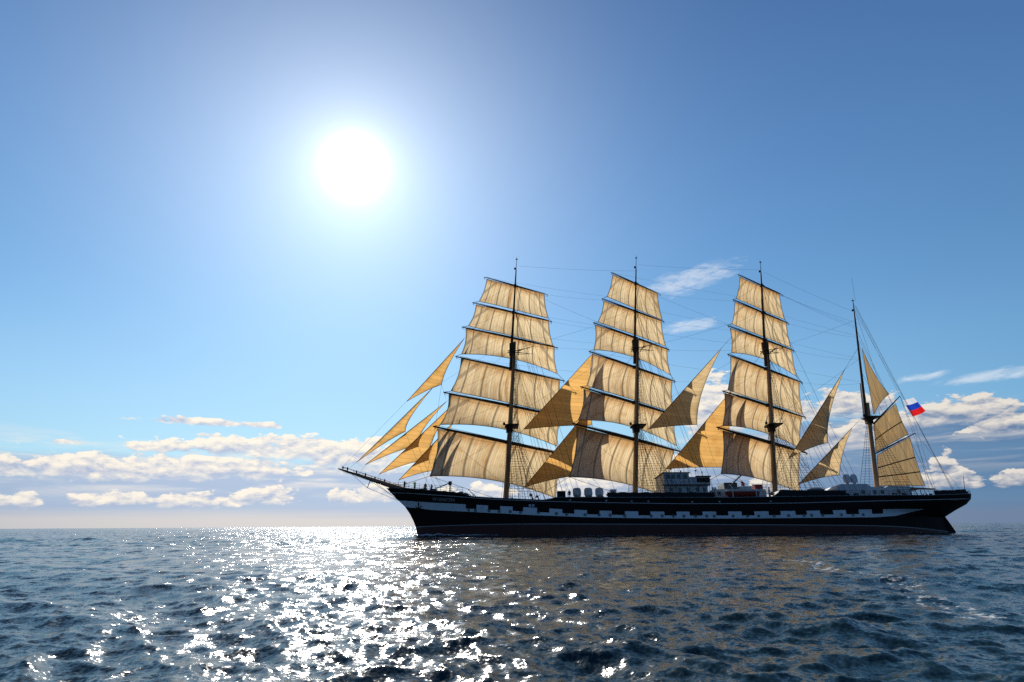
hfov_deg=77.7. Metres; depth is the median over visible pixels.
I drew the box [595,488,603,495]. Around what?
life raft drum
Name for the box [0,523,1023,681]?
sea
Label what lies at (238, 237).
sky
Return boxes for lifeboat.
[725,489,759,496]
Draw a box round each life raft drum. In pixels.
[573,488,580,496]
[584,488,592,496]
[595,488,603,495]
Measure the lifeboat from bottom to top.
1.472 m
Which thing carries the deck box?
on the sailing ship
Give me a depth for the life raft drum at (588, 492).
113.83 m
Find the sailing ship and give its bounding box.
[338,257,970,535]
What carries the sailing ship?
on the sea
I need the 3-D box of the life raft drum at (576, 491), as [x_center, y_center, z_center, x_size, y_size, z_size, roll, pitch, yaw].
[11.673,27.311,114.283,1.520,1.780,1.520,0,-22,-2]
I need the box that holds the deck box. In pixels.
[557,491,565,496]
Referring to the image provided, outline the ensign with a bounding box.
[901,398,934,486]
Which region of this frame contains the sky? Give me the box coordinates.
[0,0,1023,528]
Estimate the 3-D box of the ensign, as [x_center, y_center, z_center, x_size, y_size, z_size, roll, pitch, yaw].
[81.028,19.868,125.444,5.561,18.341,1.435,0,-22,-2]

